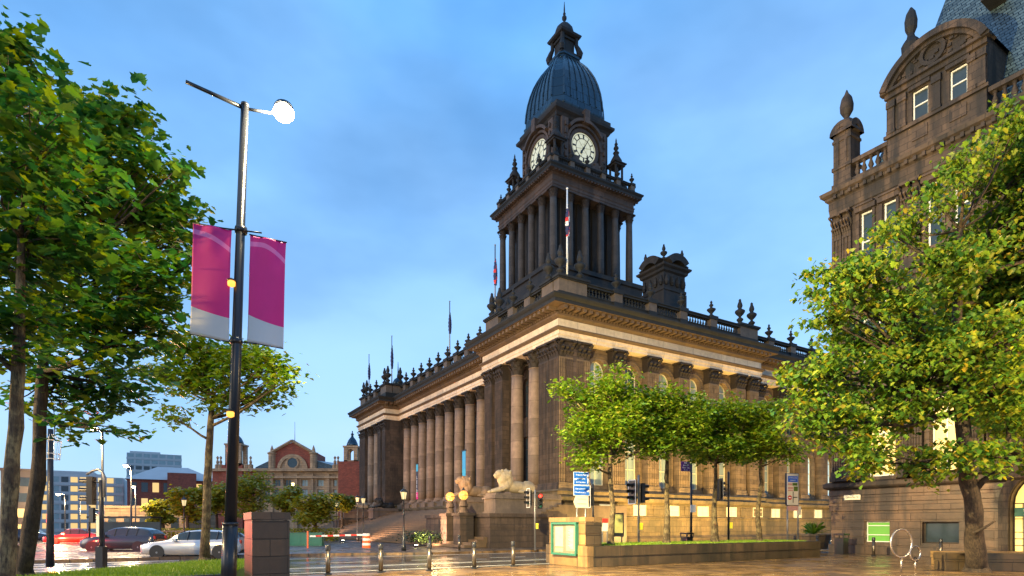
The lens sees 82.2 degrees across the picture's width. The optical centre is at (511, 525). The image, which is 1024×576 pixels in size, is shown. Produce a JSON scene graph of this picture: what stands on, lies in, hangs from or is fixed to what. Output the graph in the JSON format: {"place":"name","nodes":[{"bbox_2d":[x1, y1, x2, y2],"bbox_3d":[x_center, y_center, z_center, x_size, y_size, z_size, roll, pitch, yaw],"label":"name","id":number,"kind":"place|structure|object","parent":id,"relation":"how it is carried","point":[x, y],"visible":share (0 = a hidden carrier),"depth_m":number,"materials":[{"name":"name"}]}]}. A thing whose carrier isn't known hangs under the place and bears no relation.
{"place":"outdoors","nodes":[
{"label":"outdoors","id":0,"kind":"place"},
{"bbox_2d":[40,470,126,531],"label":"office building","id":1,"kind":"structure","parent":0,"point":[68,484],"depth_m":150.10,"materials":[{"name":"blue"}]},
{"bbox_2d":[126,451,181,477],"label":"apartment tower","id":2,"kind":"structure","parent":0,"point":[140,461],"depth_m":258.98,"materials":[{"name":"blue glass"}]},
{"bbox_2d":[185,80,293,575],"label":"lamp post","id":3,"kind":"object","parent":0,"point":[283,110],"visible":0.99,"depth_m":11.92,"materials":[{"name":"metal"}]},
{"bbox_2d":[190,222,232,341],"bbox_3d":[-6.128,-4.957,11.938,0.936,2.484,0.079,0,0,8],"label":"banner","id":4,"kind":"object","parent":3,"relation":"attached to","point":[210,287],"visible":1,"depth_m":11.92,"materials":[{"name":"fabric"}]},
{"bbox_2d":[247,234,286,348],"bbox_3d":[-5.035,-4.804,12.056,0.775,2.313,0.083,0,0,-12],"label":"banner","id":5,"kind":"object","parent":3,"relation":"attached to","point":[266,293],"visible":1,"depth_m":12.04,"materials":[{"name":"fabric"}]},
{"bbox_2d":[237,567,244,575],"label":"lawn","id":6,"kind":"structure","parent":0,"point":[240,572],"depth_m":16.61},
{"bbox_2d":[0,4,158,575],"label":"maple tree","id":7,"kind":"object","parent":6,"relation":"on","point":[29,241],"visible":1,"depth_m":9.57,"materials":[{"name":"green plant"}]},
{"bbox_2d":[0,72,223,575],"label":"maple tree","id":8,"kind":"object","parent":6,"relation":"on","point":[142,298],"visible":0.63,"depth_m":13.05,"materials":[{"name":"green plant"}]},
{"bbox_2d":[15,558,243,575],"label":"lawn grass","id":9,"kind":"structure","parent":6,"relation":"on","point":[195,567],"depth_m":15.04,"materials":[{"name":"plant"}]},
{"bbox_2d":[126,329,318,560],"bbox_3d":[-9.627,-2.648,19.589,6.712,8.037,3.801,0,0,0],"label":"maple tree","id":10,"kind":"object","parent":6,"relation":"on","point":[205,370],"visible":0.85,"depth_m":19.19,"materials":[{"name":"green plant"}]},
{"bbox_2d":[243,512,290,575],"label":"stone pier","id":11,"kind":"structure","parent":0,"point":[267,544],"depth_m":14.25,"materials":[{"name":"stone"}]},
{"bbox_2d":[18,534,545,560],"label":"town hall pavement","id":12,"kind":"structure","parent":0,"point":[69,551],"depth_m":38.84,"materials":[{"name":"stone"}]},
{"bbox_2d":[89,506,97,537],"bbox_3d":[-28.613,0.140,40.052,0.462,2.920,0.440,0,0,10],"label":"traffic signal","id":13,"kind":"object","parent":12,"relation":"on","point":[92,515],"visible":0.92,"depth_m":39.84,"materials":[{"name":"black plastic"}]},
{"bbox_2d":[94,426,104,545],"bbox_3d":[-20.499,-1.660,29.000,0.716,6.520,0.420,0,0,0],"label":"street lamp","id":14,"kind":"object","parent":12,"relation":"on","point":[102,453],"visible":0.37,"depth_m":28.96,"materials":[{"name":"metal"}]},
{"bbox_2d":[123,464,131,526],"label":"street lamp","id":15,"kind":"object","parent":12,"relation":"on","point":[126,465],"visible":0.78,"depth_m":44.96,"materials":[{"name":"metal"}]},
{"bbox_2d":[181,496,186,531],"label":"lantern post","id":16,"kind":"object","parent":12,"relation":"on","point":[183,500],"visible":0.73,"depth_m":44.95,"materials":[{"name":"metal"}]},
{"bbox_2d":[290,533,324,545],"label":"utility cabinet","id":17,"kind":"object","parent":12,"relation":"on","point":[298,539],"visible":0.77,"depth_m":45.98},
{"bbox_2d":[310,533,370,547],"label":"road barrier","id":18,"kind":"object","parent":12,"relation":"on","point":[366,541],"visible":1,"depth_m":41.80,"materials":[{"name":"orange plastic"}]},
{"bbox_2d":[400,486,407,550],"bbox_3d":[-6.828,-0.425,37.000,0.500,4.050,0.433,0,0,0],"label":"lantern post","id":19,"kind":"object","parent":12,"relation":"on","point":[403,491],"visible":1,"depth_m":36.93,"materials":[{"name":"metal"}]},
{"bbox_2d":[392,530,444,544],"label":"shrub","id":20,"kind":"object","parent":12,"relation":"on","point":[420,536],"visible":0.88,"depth_m":44.74,"materials":[{"name":"green plant"}]},
{"bbox_2d":[474,493,566,547],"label":"lion plinth","id":21,"kind":"structure","parent":12,"relation":"on","point":[503,520],"depth_m":42.47,"materials":[{"name":"stone"}]},
{"bbox_2d":[488,469,534,493],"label":"lion statue","id":22,"kind":"object","parent":21,"relation":"on","point":[505,481],"visible":0.9,"depth_m":43.12,"materials":[{"name":"stone"}]},
{"bbox_2d":[309,2,831,547],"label":"town hall","id":23,"kind":"structure","parent":12,"relation":"on","point":[481,398],"depth_m":62.26,"materials":[{"name":"stone"}]},
{"bbox_2d":[333,509,367,526],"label":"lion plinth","id":24,"kind":"structure","parent":23,"relation":"attached to","point":[350,517],"depth_m":82.37,"materials":[{"name":"stone"}]},
{"bbox_2d":[364,508,397,520],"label":"stair side wall","id":25,"kind":"structure","parent":23,"relation":"attached to","point":[374,513],"depth_m":78.22,"materials":[{"name":"stone"}]},
{"bbox_2d":[371,497,394,507],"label":"lion statue","id":26,"kind":"object","parent":25,"relation":"on","point":[379,502],"visible":0.94,"depth_m":78.95,"materials":[{"name":"black stone"}]},
{"bbox_2d":[439,489,454,543],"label":"globe lamp","id":27,"kind":"object","parent":23,"relation":"on","point":[446,526],"visible":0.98,"depth_m":44.37,"materials":[{"name":"stone"}]},
{"bbox_2d":[448,301,451,356],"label":"flagpole","id":28,"kind":"object","parent":23,"relation":"attached to","point":[449,325],"visible":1,"depth_m":70.94,"materials":[{"name":"white metal"}]},
{"bbox_2d":[425,496,483,537],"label":"lion plinth","id":29,"kind":"structure","parent":23,"relation":"attached to","point":[475,505],"depth_m":48.30,"materials":[{"name":"stone"}]},
{"bbox_2d":[453,475,491,496],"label":"lion statue","id":30,"kind":"object","parent":29,"relation":"on","point":[465,482],"visible":0.75,"depth_m":48.82,"materials":[{"name":"brown stone"}]},
{"bbox_2d":[451,487,475,547],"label":"globe lamp","id":31,"kind":"object","parent":23,"relation":"on","point":[463,522],"visible":0.98,"depth_m":42.27,"materials":[{"name":"stone"}]},
{"bbox_2d":[462,449,465,475],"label":"hanging banner","id":32,"kind":"object","parent":23,"relation":"hanging from","point":[463,462],"visible":0.73,"depth_m":59.16,"materials":[{"name":"blue fabric"}]},
{"bbox_2d":[493,244,497,312],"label":"flagpole","id":33,"kind":"object","parent":23,"relation":"on","point":[495,274],"visible":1,"depth_m":56.66,"materials":[{"name":"white metal"}]},
{"bbox_2d":[525,437,527,480],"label":"window","id":34,"kind":"structure","parent":23,"relation":"in","point":[526,439],"depth_m":54.85,"materials":[{"name":"glass"}]},
{"bbox_2d":[525,379,528,417],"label":"window","id":35,"kind":"structure","parent":23,"relation":"in","point":[527,381],"depth_m":54.76,"materials":[{"name":"glass"}]},
{"bbox_2d":[565,187,569,273],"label":"flagpole","id":36,"kind":"object","parent":23,"relation":"on","point":[567,224],"visible":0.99,"depth_m":47.30,"materials":[{"name":"metal"}]},
{"bbox_2d":[590,435,602,485],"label":"window","id":37,"kind":"structure","parent":23,"relation":"in","point":[596,479],"depth_m":49.60,"materials":[{"name":"beige glass"}]},
{"bbox_2d":[590,362,602,392],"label":"window","id":38,"kind":"structure","parent":23,"relation":"in","point":[592,367],"depth_m":49.44,"materials":[{"name":"glass"}]},
{"bbox_2d":[625,442,634,486],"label":"window","id":39,"kind":"structure","parent":23,"relation":"in","point":[629,464],"depth_m":51.50,"materials":[{"name":"beige glass"}]},
{"bbox_2d":[633,505,645,515],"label":"basement window","id":40,"kind":"structure","parent":23,"relation":"in","point":[635,507],"depth_m":50.14,"materials":[{"name":"yellow"}]},
{"bbox_2d":[659,457,664,487],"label":"window","id":41,"kind":"structure","parent":23,"relation":"in","point":[661,462],"depth_m":53.50,"materials":[{"name":"beige glass"}]},
{"bbox_2d":[659,374,667,392],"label":"window","id":42,"kind":"structure","parent":23,"relation":"in","point":[661,376],"depth_m":53.57,"materials":[{"name":"beige glass"}]},
{"bbox_2d":[670,506,678,515],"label":"basement window","id":43,"kind":"structure","parent":23,"relation":"in","point":[674,510],"depth_m":52.22,"materials":[{"name":"yellow"}]},
{"bbox_2d":[690,462,696,489],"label":"window","id":44,"kind":"structure","parent":23,"relation":"in","point":[694,469],"depth_m":55.73,"materials":[{"name":"beige glass"}]},
{"bbox_2d":[697,506,708,515],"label":"basement window","id":45,"kind":"structure","parent":23,"relation":"in","point":[701,510],"depth_m":54.09,"materials":[{"name":"yellow"}]},
{"bbox_2d":[719,455,724,490],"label":"window","id":46,"kind":"structure","parent":23,"relation":"in","point":[721,470],"depth_m":57.76,"materials":[{"name":"beige glass"}]},
{"bbox_2d":[33,532,827,574],"bbox_3d":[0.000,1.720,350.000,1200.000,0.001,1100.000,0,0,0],"label":"ground","id":47,"kind":"structure","parent":0,"point":[299,563],"depth_m":27.15,"materials":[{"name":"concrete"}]},
{"bbox_2d":[0,468,39,529],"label":"clad building","id":48,"kind":"structure","parent":47,"relation":"on","point":[24,480],"depth_m":60.03,"materials":[{"name":"beige"}]},
{"bbox_2d":[18,528,45,541],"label":"parked car","id":49,"kind":"object","parent":47,"relation":"on","point":[42,534],"visible":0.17,"depth_m":57.52,"materials":[{"name":"paint"}]},
{"bbox_2d":[46,429,61,566],"bbox_3d":[-17.764,-1.050,22.564,0.744,5.301,0.744,0,0,0],"label":"camera mast","id":50,"kind":"object","parent":47,"relation":"on","point":[50,555],"visible":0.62,"depth_m":22.49,"materials":[{"name":"metal"}]},
{"bbox_2d":[42,528,95,543],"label":"parked car","id":51,"kind":"object","parent":47,"relation":"on","point":[75,535],"visible":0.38,"depth_m":51.38,"materials":[{"name":"red paint"}]},
{"bbox_2d":[79,468,106,568],"bbox_3d":[-14.935,-0.222,20.927,0.834,3.644,0.325,0,0,-8],"label":"traffic signal","id":52,"kind":"object","parent":47,"relation":"on","point":[90,490],"visible":0.98,"depth_m":20.89,"materials":[{"name":"paint"}]},
{"bbox_2d":[80,527,166,550],"bbox_3d":[-25.145,0.911,38.000,4.609,1.612,2.160,0,0,-4],"label":"parked car","id":53,"kind":"object","parent":47,"relation":"on","point":[134,538],"visible":0.66,"depth_m":37.17,"materials":[{"name":"paint"}]},
{"bbox_2d":[86,516,162,532],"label":"bus shelter","id":54,"kind":"object","parent":47,"relation":"on","point":[108,526],"visible":0.26,"depth_m":48.63,"materials":[{"name":"black plastic"}]},
{"bbox_2d":[140,498,177,527],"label":"yellowing tree","id":55,"kind":"object","parent":47,"relation":"on","point":[154,508],"visible":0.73,"depth_m":63.45,"materials":[{"name":"yellow plant"}]},
{"bbox_2d":[104,506,217,536],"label":"terrace","id":56,"kind":"structure","parent":47,"relation":"on","point":[117,510],"depth_m":75.00,"materials":[{"name":"stone"}]},
{"bbox_2d":[124,467,203,505],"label":"brick office","id":57,"kind":"structure","parent":47,"relation":"on","point":[151,484],"depth_m":149.45,"materials":[{"name":"red"}]},
{"bbox_2d":[158,484,214,527],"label":"yellowing tree","id":58,"kind":"object","parent":47,"relation":"on","point":[193,496],"visible":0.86,"depth_m":59.45,"materials":[{"name":"green plant"}]},
{"bbox_2d":[140,530,244,558],"bbox_3d":[-16.679,0.976,31.000,5.010,1.482,2.127,0,0,-6],"label":"parked car","id":59,"kind":"object","parent":47,"relation":"on","point":[186,543],"visible":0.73,"depth_m":30.13,"materials":[{"name":"silver metal"}]},
{"bbox_2d":[188,481,247,527],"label":"yellowing tree","id":60,"kind":"object","parent":47,"relation":"on","point":[218,501],"visible":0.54,"depth_m":64.69,"materials":[{"name":"green plant"}]},
{"bbox_2d":[215,469,283,519],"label":"yellowing tree","id":61,"kind":"object","parent":47,"relation":"on","point":[246,491],"visible":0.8,"depth_m":73.24,"materials":[{"name":"green plant"}]},
{"bbox_2d":[161,528,339,540],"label":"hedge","id":62,"kind":"object","parent":47,"relation":"on","point":[293,530],"visible":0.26,"depth_m":58.46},
{"bbox_2d":[263,484,304,517],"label":"yellowing tree","id":63,"kind":"object","parent":47,"relation":"on","point":[277,500],"visible":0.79,"depth_m":69.26,"materials":[{"name":"green plant"}]},
{"bbox_2d":[212,431,358,532],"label":"hospital","id":64,"kind":"structure","parent":47,"relation":"on","point":[303,467],"depth_m":111.80,"materials":[{"name":"brick"}]},
{"bbox_2d":[282,491,341,531],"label":"yellowing tree","id":65,"kind":"object","parent":47,"relation":"on","point":[315,508],"visible":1,"depth_m":59.07,"materials":[{"name":"green plant"}]},
{"bbox_2d":[328,492,356,528],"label":"yellowing tree","id":66,"kind":"object","parent":47,"relation":"on","point":[347,503],"visible":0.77,"depth_m":77.35,"materials":[{"name":"green plant"}]},
{"bbox_2d":[34,549,826,573],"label":"road markings","id":67,"kind":"object","parent":47,"relation":"on","point":[312,567],"visible":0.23,"depth_m":25.69,"materials":[{"name":"paint"}]},
{"bbox_2d":[34,542,831,562],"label":"pavement kerb","id":68,"kind":"structure","parent":47,"relation":"on","point":[238,556],"depth_m":33.18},
{"bbox_2d":[524,488,542,549],"bbox_3d":[1.380,-0.385,37.467,1.255,3.970,0.520,0,0,14],"label":"traffic signal","id":69,"kind":"object","parent":47,"relation":"on","point":[528,502],"visible":1,"depth_m":37.40,"materials":[{"name":"black plastic"}]},
{"bbox_2d":[573,472,589,516],"bbox_3d":[3.308,-0.475,28.037,0.874,4.150,0.126,0,0,-22],"label":"direction sign","id":70,"kind":"object","parent":47,"relation":"on","point":[581,493],"visible":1,"depth_m":27.98,"materials":[{"name":"metal"}]},
{"bbox_2d":[588,484,593,516],"bbox_3d":[4.299,-0.360,32.984,0.509,3.920,0.519,0,0,37],"label":"traffic signal","id":71,"kind":"object","parent":47,"relation":"on","point":[590,500],"visible":0.44,"depth_m":32.89,"materials":[{"name":"black plastic"}]},
{"bbox_2d":[601,518,607,541],"bbox_3d":[4.745,0.625,30.001,0.340,1.950,0.057,0,0,-8],"label":"notice panel","id":72,"kind":"object","parent":47,"relation":"on","point":[605,524],"visible":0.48,"depth_m":29.98,"materials":[{"name":"red paint"}]},
{"bbox_2d":[614,513,623,542],"bbox_3d":[5.581,0.475,30.994,0.660,2.250,0.092,0,0,-8],"label":"poster frame","id":73,"kind":"object","parent":47,"relation":"on","point":[619,526],"visible":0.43,"depth_m":30.96,"materials":[{"name":"black plastic"}]},
{"bbox_2d":[626,475,648,541],"bbox_3d":[6.429,-0.485,29.928,1.198,4.170,0.567,0,0,-4],"label":"traffic signal","id":74,"kind":"object","parent":47,"relation":"on","point":[632,492],"visible":0.98,"depth_m":29.91,"materials":[{"name":"black plastic"}]},
{"bbox_2d":[681,461,695,537],"bbox_3d":[10.771,-1.150,35.889,1.000,5.500,0.186,0,0,-20],"label":"parking sign","id":75,"kind":"object","parent":47,"relation":"on","point":[684,467],"visible":0.89,"depth_m":35.94,"materials":[{"name":"metal"}]},
{"bbox_2d":[717,472,732,539],"bbox_3d":[11.928,-0.710,32.898,0.905,4.620,0.598,0,0,0],"label":"traffic signal","id":76,"kind":"object","parent":47,"relation":"on","point":[720,489],"visible":0.95,"depth_m":32.95,"materials":[{"name":"black plastic"}]},
{"bbox_2d":[785,473,800,539],"bbox_3d":[16.316,-0.710,34.059,0.960,4.620,0.183,0,0,-14],"label":"information sign","id":77,"kind":"object","parent":47,"relation":"on","point":[791,491],"visible":0.99,"depth_m":33.98,"materials":[{"name":"white plastic"}]},
{"bbox_2d":[795,521,830,548],"bbox_3d":[20.546,0.618,40.000,2.300,1.964,2.242,0,0,0],"label":"flower tub","id":78,"kind":"object","parent":47,"relation":"on","point":[812,530],"visible":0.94,"depth_m":39.37,"materials":[{"name":"stone"}]},
{"bbox_2d":[0,0,944,501],"label":"sky","id":79,"kind":"structure","parent":0,"point":[385,181],"materials":[{"name":"blue"}]},
{"bbox_2d":[297,553,1023,575],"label":"plaza paving","id":80,"kind":"structure","parent":0,"point":[833,564],"depth_m":21.25,"materials":[{"name":"stone"}]},
{"bbox_2d":[324,544,331,574],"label":"bollard","id":81,"kind":"object","parent":80,"relation":"on","point":[327,548],"visible":1,"depth_m":18.83,"materials":[{"name":"metal"}]},
{"bbox_2d":[377,544,383,572],"bbox_3d":[-4.428,1.108,19.800,0.240,0.984,0.240,0,0,0],"label":"bollard","id":82,"kind":"object","parent":80,"relation":"on","point":[380,547],"visible":0.99,"depth_m":19.73,"materials":[{"name":"metal"}]},
{"bbox_2d":[290,564,555,575],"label":"plaza kerb","id":83,"kind":"structure","parent":80,"relation":"on","point":[423,569],"depth_m":20.75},
{"bbox_2d":[426,543,432,570],"bbox_3d":[-2.903,1.108,20.600,0.240,0.984,0.240,0,0,0],"label":"bollard","id":84,"kind":"object","parent":80,"relation":"on","point":[429,546],"visible":0.99,"depth_m":20.54,"materials":[{"name":"metal"}]},
{"bbox_2d":[471,542,476,568],"bbox_3d":[-1.394,1.108,21.600,0.240,0.984,0.240,0,0,0],"label":"bollard","id":85,"kind":"object","parent":80,"relation":"on","point":[473,555],"visible":0.98,"depth_m":21.53,"materials":[{"name":"metal"}]},
{"bbox_2d":[510,541,515,566],"bbox_3d":[0.041,1.108,22.700,0.240,0.984,0.240,0,0,0],"label":"bollard","id":86,"kind":"object","parent":80,"relation":"on","point":[512,553],"visible":1,"depth_m":22.63,"materials":[{"name":"metal"}]},
{"bbox_2d":[549,517,602,563],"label":"stone pier","id":87,"kind":"structure","parent":80,"relation":"on","point":[590,531],"depth_m":22.56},
{"bbox_2d":[551,522,578,555],"bbox_3d":[2.080,0.530,23.343,0.142,1.304,1.680,0,0,-31],"label":"noticeboard","id":88,"kind":"object","parent":87,"relation":"attached to","point":[564,538],"visible":1,"depth_m":23.29,"materials":[{"name":"metal"}]},
{"bbox_2d":[546,540,819,567],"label":"planter wall","id":89,"kind":"structure","parent":80,"relation":"on","point":[608,556],"depth_m":24.82,"materials":[{"name":"stone"}]},
{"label":"planter soil","id":90,"kind":"structure","parent":89,"relation":"in","visible":0},
{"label":"planter lawn","id":91,"kind":"structure","parent":90,"relation":"on","visible":0},
{"bbox_2d":[545,360,675,544],"bbox_3d":[4.090,-2.893,24.692,5.238,7.765,4.694,0,0,21],"label":"planter tree","id":92,"kind":"object","parent":91,"relation":"on","point":[613,426],"visible":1,"depth_m":24.08,"materials":[{"name":"green plant"}]},
{"bbox_2d":[622,378,721,542],"bbox_3d":[6.940,-2.680,26.207,4.595,7.340,5.272,0,0,0],"label":"planter tree","id":93,"kind":"object","parent":91,"relation":"on","point":[679,428],"visible":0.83,"depth_m":25.63,"materials":[{"name":"green plant"}]},
{"bbox_2d":[601,539,805,545],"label":"planter grass","id":94,"kind":"structure","parent":91,"relation":"on","point":[684,542],"depth_m":26.85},
{"bbox_2d":[675,389,761,541],"bbox_3d":[9.738,-2.778,27.838,4.442,7.536,4.641,0,0,0],"label":"planter tree","id":95,"kind":"object","parent":91,"relation":"on","point":[730,449],"visible":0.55,"depth_m":27.62,"materials":[{"name":"green plant"}]},
{"bbox_2d":[724,395,817,540],"bbox_3d":[12.565,-2.800,29.839,4.815,7.580,4.481,0,0,-18],"label":"planter tree","id":96,"kind":"object","parent":91,"relation":"on","point":[760,430],"visible":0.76,"depth_m":29.01,"materials":[{"name":"green plant"}]},
{"bbox_2d":[833,533,849,553],"bbox_3d":[18.300,1.025,32.600,0.600,1.150,0.600,0,0,-31],"label":"litter bin","id":97,"kind":"object","parent":80,"relation":"on","point":[840,545],"visible":0.97,"depth_m":32.43,"materials":[{"name":"black plastic"}]},
{"bbox_2d":[767,92,1023,572],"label":"maple tree","id":98,"kind":"object","parent":80,"relation":"on","point":[966,340],"visible":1,"depth_m":18.75,"materials":[{"name":"green plant"}]},
{"bbox_2d":[890,528,912,571],"bbox_3d":[13.273,0.849,20.000,1.026,1.503,0.066,0,0,-18],"label":"cycle stand","id":99,"kind":"object","parent":80,"relation":"on","point":[911,545],"visible":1,"depth_m":19.98,"materials":[{"name":"metal"}]},
{"bbox_2d":[909,545,921,570],"bbox_3d":[14.158,1.149,20.600,0.566,0.903,0.066,0,0,-18],"label":"cycle stand","id":100,"kind":"object","parent":80,"relation":"on","point":[918,558],"visible":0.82,"depth_m":20.60,"materials":[{"name":"metal"}]},
{"bbox_2d":[819,0,1023,556],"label":"sandstone building","id":101,"kind":"structure","parent":80,"relation":"on","point":[955,69],"depth_m":30.42,"materials":[{"name":"stone"}]},
{"bbox_2d":[862,210,871,258],"bbox_3d":[19.997,-15.950,32.917,0.100,3.300,0.670,0,0,-31],"label":"window","id":102,"kind":"structure","parent":101,"relation":"in","point":[866,217],"depth_m":33.02,"materials":[{"name":"white glass"}]},
{"bbox_2d":[867,521,889,541],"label":"basement window","id":103,"kind":"structure","parent":101,"relation":"in","point":[879,530],"depth_m":32.40,"materials":[{"name":"green"}]},
{"bbox_2d":[870,407,894,476],"bbox_3d":[20.480,-4.650,32.267,0.100,3.900,1.460,0,0,-31],"label":"window","id":104,"kind":"structure","parent":101,"relation":"in","point":[884,473],"depth_m":32.23,"materials":[{"name":"beige"}]},
{"bbox_2d":[885,199,895,256],"bbox_3d":[20.626,-15.950,31.870,0.100,3.300,0.670,0,0,-31],"label":"window","id":105,"kind":"structure","parent":101,"relation":"in","point":[891,205],"depth_m":31.93,"materials":[{"name":"white glass"}]},
{"bbox_2d":[913,86,927,119],"bbox_3d":[21.293,-21.900,30.487,0.100,1.500,0.750,0,0,-31],"label":"window","id":106,"kind":"structure","parent":101,"relation":"in","point":[920,98],"depth_m":30.54,"materials":[{"name":"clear glass"}]},
{"bbox_2d":[929,182,941,245],"bbox_3d":[21.735,-15.950,30.023,0.100,3.300,0.700,0,0,-31],"label":"window","id":107,"kind":"structure","parent":101,"relation":"in","point":[932,239],"depth_m":30.14,"materials":[{"name":"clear glass"}]},
{"bbox_2d":[924,522,958,543],"bbox_3d":[21.927,0.375,29.859,0.100,1.090,1.640,0,0,-31],"label":"basement window","id":108,"kind":"structure","parent":101,"relation":"in","point":[933,531],"depth_m":29.88,"materials":[{"name":"glass"}]},
{"bbox_2d":[933,396,955,469],"bbox_3d":[22.041,-4.650,29.670,0.100,3.900,1.280,0,0,-31],"label":"window","id":109,"kind":"structure","parent":101,"relation":"in","point":[938,434],"depth_m":29.81,"materials":[{"name":"beige"}]},
{"bbox_2d":[951,63,966,99],"bbox_3d":[22.169,-21.900,29.027,0.100,1.500,0.750,0,0,-31],"label":"window","id":110,"kind":"structure","parent":101,"relation":"in","point":[958,76],"depth_m":29.06,"materials":[{"name":"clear glass"}]},
{"bbox_2d":[930,551,1023,563],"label":"stone bench","id":111,"kind":"object","parent":80,"relation":"on","point":[931,556],"visible":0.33,"depth_m":23.54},
{"bbox_2d":[933,552,1023,570],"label":"stone bench","id":112,"kind":"object","parent":80,"relation":"on","point":[949,561],"visible":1,"depth_m":20.49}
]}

